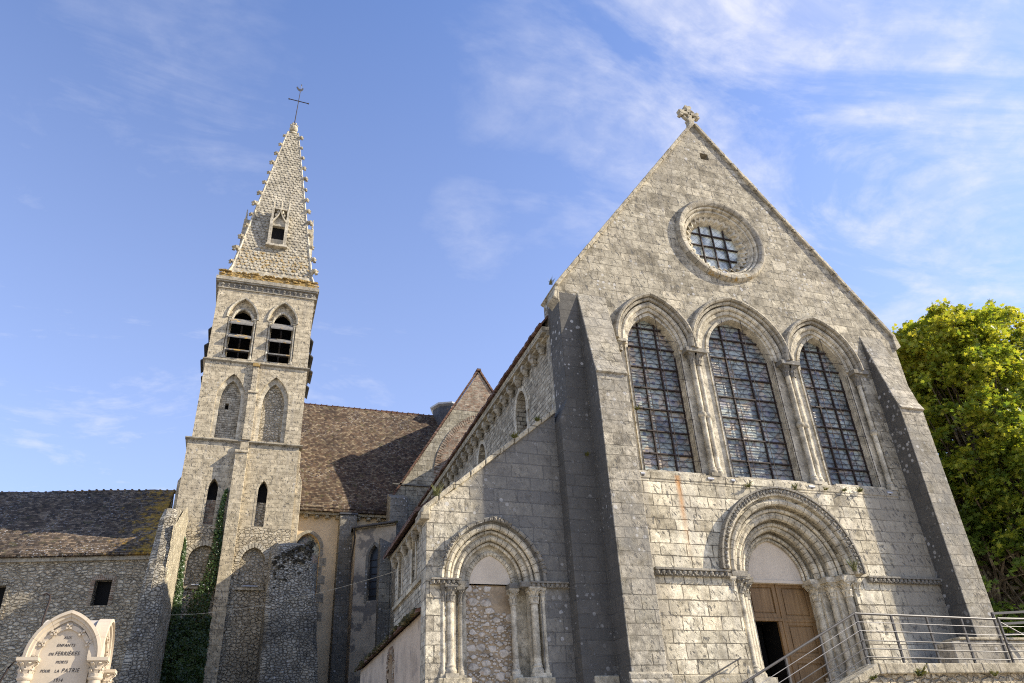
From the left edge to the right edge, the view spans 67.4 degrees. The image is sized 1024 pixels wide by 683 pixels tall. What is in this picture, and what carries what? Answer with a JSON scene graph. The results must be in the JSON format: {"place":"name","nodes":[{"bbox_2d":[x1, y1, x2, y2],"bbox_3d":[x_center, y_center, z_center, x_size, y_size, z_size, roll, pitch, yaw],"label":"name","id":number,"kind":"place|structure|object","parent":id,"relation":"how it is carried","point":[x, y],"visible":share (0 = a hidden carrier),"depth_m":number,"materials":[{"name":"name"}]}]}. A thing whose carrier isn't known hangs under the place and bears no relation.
{"place":"outdoors","nodes":[
{"label":"outdoors","id":0,"kind":"place"},
{"bbox_2d":[0,489,175,682],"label":"monastery wing","id":1,"kind":"structure","parent":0,"point":[86,553],"depth_m":40.34,"materials":[{"name":"grey stone"}]},
{"bbox_2d":[0,580,11,623],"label":"window","id":2,"kind":"structure","parent":1,"relation":"in","point":[3,591],"depth_m":39.35,"materials":[{"name":"grey stone"}]},
{"bbox_2d":[85,575,116,605],"bbox_3d":[-21.267,13.015,39.949,1.290,1.539,0.615,0,-31,-6],"label":"window","id":3,"kind":"structure","parent":1,"relation":"in","point":[102,597],"depth_m":39.93,"materials":[{"name":"glass"}]},
{"bbox_2d":[0,0,1023,508],"label":"sky","id":4,"kind":"structure","parent":0,"point":[460,156],"materials":[{"name":"blue"}]},
{"bbox_2d":[936,637,1023,662],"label":"ramp wall","id":5,"kind":"structure","parent":0,"point":[977,647],"depth_m":20.25,"materials":[{"name":"stone"}]},
{"bbox_2d":[990,610,1023,635],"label":"ramp railing","id":6,"kind":"object","parent":5,"relation":"on","point":[1005,623],"visible":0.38,"depth_m":20.91,"materials":[{"name":"metal"}]},
{"label":"ground","id":7,"kind":"structure","parent":0,"visible":0},
{"bbox_2d":[0,593,50,682],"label":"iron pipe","id":8,"kind":"object","parent":7,"relation":"on","point":[44,615],"visible":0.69,"depth_m":14.54,"materials":[{"name":"metal"}]},
{"bbox_2d":[16,610,116,682],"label":"war memorial","id":9,"kind":"object","parent":7,"relation":"on","point":[71,646],"visible":1,"depth_m":12.65,"materials":[{"name":"stone"}]},
{"bbox_2d":[118,507,188,682],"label":"ruined buttress","id":10,"kind":"structure","parent":7,"relation":"on","point":[144,655],"depth_m":34.29,"materials":[{"name":"grey stone"}]},
{"bbox_2d":[182,568,404,614],"bbox_3d":[-9.325,9.279,27.875,0.013,2.013,18.615,23,-39,-37],"label":"overhead cable","id":11,"kind":"object","parent":10,"relation":"attached to","point":[296,598],"visible":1,"depth_m":25.44,"materials":[{"name":"rubber"}]},
{"bbox_2d":[160,488,228,682],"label":"ivy","id":12,"kind":"object","parent":7,"relation":"on","point":[194,651],"visible":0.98,"depth_m":39.32,"materials":[{"name":"green plant"}]},
{"bbox_2d":[161,84,318,682],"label":"bell tower","id":13,"kind":"structure","parent":7,"relation":"on","point":[243,446],"depth_m":46.78,"materials":[{"name":"stone"}]},
{"bbox_2d":[200,476,219,524],"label":"slit window","id":14,"kind":"structure","parent":13,"relation":"in","point":[211,505],"depth_m":43.62,"materials":[{"name":"stone"}]},
{"bbox_2d":[252,478,269,526],"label":"slit window","id":15,"kind":"structure","parent":13,"relation":"in","point":[260,511],"depth_m":44.45,"materials":[{"name":"stone"}]},
{"bbox_2d":[255,540,317,682],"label":"ruined buttress","id":16,"kind":"structure","parent":7,"relation":"on","point":[287,650],"depth_m":37.84,"materials":[{"name":"grey stone"}]},
{"bbox_2d":[354,607,420,682],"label":"plastered outbuilding","id":17,"kind":"structure","parent":7,"relation":"on","point":[394,655],"depth_m":20.59,"materials":[{"name":"paint"}]},
{"bbox_2d":[385,646,394,682],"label":"window","id":18,"kind":"structure","parent":17,"relation":"in","point":[391,651],"depth_m":21.60,"materials":[{"name":"stone"}]},
{"bbox_2d":[296,105,1000,682],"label":"abbey church","id":19,"kind":"structure","parent":7,"relation":"on","point":[544,549],"depth_m":23.05,"materials":[{"name":"stone"}]},
{"bbox_2d":[296,530,325,628],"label":"transept window","id":20,"kind":"structure","parent":19,"relation":"in","point":[322,561],"depth_m":48.10,"materials":[{"name":"stone"}]},
{"bbox_2d":[364,542,378,602],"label":"chapel window","id":21,"kind":"structure","parent":19,"relation":"in","point":[373,560],"depth_m":45.68,"materials":[{"name":"glass"}]},
{"bbox_2d":[397,556,402,599],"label":"aisle window","id":22,"kind":"structure","parent":19,"relation":"in","point":[402,556],"depth_m":22.26,"materials":[{"name":"stone"}]},
{"bbox_2d":[410,539,416,584],"bbox_3d":[-2.665,5.889,20.821,0.040,1.230,0.680,7,-32,-17],"label":"aisle window","id":23,"kind":"structure","parent":19,"relation":"in","point":[411,564],"depth_m":20.78,"materials":[{"name":"stone"}]},
{"bbox_2d":[431,481,443,495],"bbox_3d":[-1.913,3.768,19.597,0.362,0.363,0.256,-3,-31,-1],"label":"weed tuft","id":24,"kind":"object","parent":19,"relation":"on","point":[436,491],"visible":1,"depth_m":19.56,"materials":[{"name":"green plant"}]},
{"bbox_2d":[477,439,487,464],"bbox_3d":[-1.133,5.026,29.408,0.040,2.718,1.500,7,-32,-17],"label":"clerestory window","id":25,"kind":"structure","parent":19,"relation":"in","point":[483,442],"depth_m":29.92,"materials":[{"name":"stone"}]},
{"bbox_2d":[509,432,519,437],"bbox_3d":[0.071,2.558,21.107,0.318,0.194,0.207,1,-31,-7],"label":"weed tuft","id":26,"kind":"object","parent":19,"relation":"on","point":[514,436],"visible":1,"depth_m":21.07,"materials":[{"name":"green plant"}]},
{"bbox_2d":[514,386,530,434],"bbox_3d":[0.485,2.744,25.690,0.360,2.723,1.500,7,-32,-17],"label":"clerestory window","id":27,"kind":"structure","parent":19,"relation":"in","point":[521,388],"depth_m":26.06,"materials":[{"name":"stone"}]},
{"bbox_2d":[624,313,705,474],"bbox_3d":[4.488,1.527,23.410,2.012,5.597,0.540,7,-32,-17],"label":"lancet window","id":28,"kind":"structure","parent":19,"relation":"in","point":[663,438],"depth_m":23.42,"materials":[{"name":"glass"}]},
{"bbox_2d":[699,657,740,682],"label":"handrail","id":29,"kind":"object","parent":19,"relation":"attached to","point":[721,669],"depth_m":19.09,"materials":[{"name":"metal"}]},
{"bbox_2d":[675,200,764,282],"bbox_3d":[7.361,-3.499,27.457,3.580,3.580,0.660,7,-32,-17],"label":"rose window","id":30,"kind":"structure","parent":19,"relation":"in","point":[713,235],"depth_m":27.68,"materials":[{"name":"stone"}]},
{"bbox_2d":[705,317,806,482],"bbox_3d":[7.528,1.778,24.441,2.561,5.923,0.540,7,-32,-17],"label":"lancet window","id":31,"kind":"structure","parent":19,"relation":"in","point":[755,443],"depth_m":24.46,"materials":[{"name":"glass"}]},
{"bbox_2d":[796,335,885,489],"bbox_3d":[10.586,2.253,25.341,2.044,5.686,0.540,7,-32,-17],"label":"lancet window","id":32,"kind":"structure","parent":19,"relation":"in","point":[841,452],"depth_m":25.34,"materials":[{"name":"glass"}]},
{"bbox_2d":[845,559,857,570],"bbox_3d":[9.741,6.344,21.861,0.446,0.395,0.311,7,-32,-17],"label":"weed tuft","id":33,"kind":"object","parent":19,"relation":"on","point":[853,565],"visible":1,"depth_m":21.82,"materials":[{"name":"green plant"}]},
{"bbox_2d":[837,663,1023,682],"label":"terrace wall","id":34,"kind":"structure","parent":7,"relation":"on","point":[947,673],"depth_m":16.93,"materials":[{"name":"stone"}]},
{"bbox_2d":[742,613,866,682],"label":"stair railing","id":35,"kind":"object","parent":34,"relation":"on","point":[819,636],"visible":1,"depth_m":16.38,"materials":[{"name":"metal"}]},
{"bbox_2d":[913,663,928,675],"bbox_3d":[8.883,7.146,16.684,0.379,0.245,0.307,-6,-31,5],"label":"weed tuft","id":36,"kind":"object","parent":34,"relation":"on","point":[919,673],"visible":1,"depth_m":16.64,"materials":[{"name":"green plant"}]},
{"bbox_2d":[854,612,1010,663],"bbox_3d":[9.687,6.842,17.588,4.142,1.153,0.069,7,-32,-17],"label":"terrace railing","id":37,"kind":"object","parent":34,"relation":"on","point":[936,650],"visible":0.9,"depth_m":17.57,"materials":[{"name":"metal"}]},
{"bbox_2d":[990,669,998,676],"bbox_3d":[10.868,7.457,17.262,0.226,0.148,0.146,-1,-31,-3],"label":"weed tuft","id":38,"kind":"object","parent":34,"relation":"on","point":[994,674],"visible":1,"depth_m":17.24,"materials":[{"name":"green plant"}]},
{"bbox_2d":[997,617,1023,662],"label":"terrace railing","id":39,"kind":"object","parent":34,"relation":"on","point":[1004,637],"visible":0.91,"depth_m":18.32,"materials":[{"name":"metal"}]},
{"bbox_2d":[890,297,1023,578],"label":"plane tree","id":40,"kind":"object","parent":7,"relation":"on","point":[962,369],"visible":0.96,"depth_m":31.78,"materials":[{"name":"green plant"}]},
{"bbox_2d":[935,442,1023,637],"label":"plane tree","id":41,"kind":"object","parent":7,"relation":"on","point":[1003,587],"visible":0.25,"depth_m":31.00,"materials":[{"name":"green plant"}]}
]}

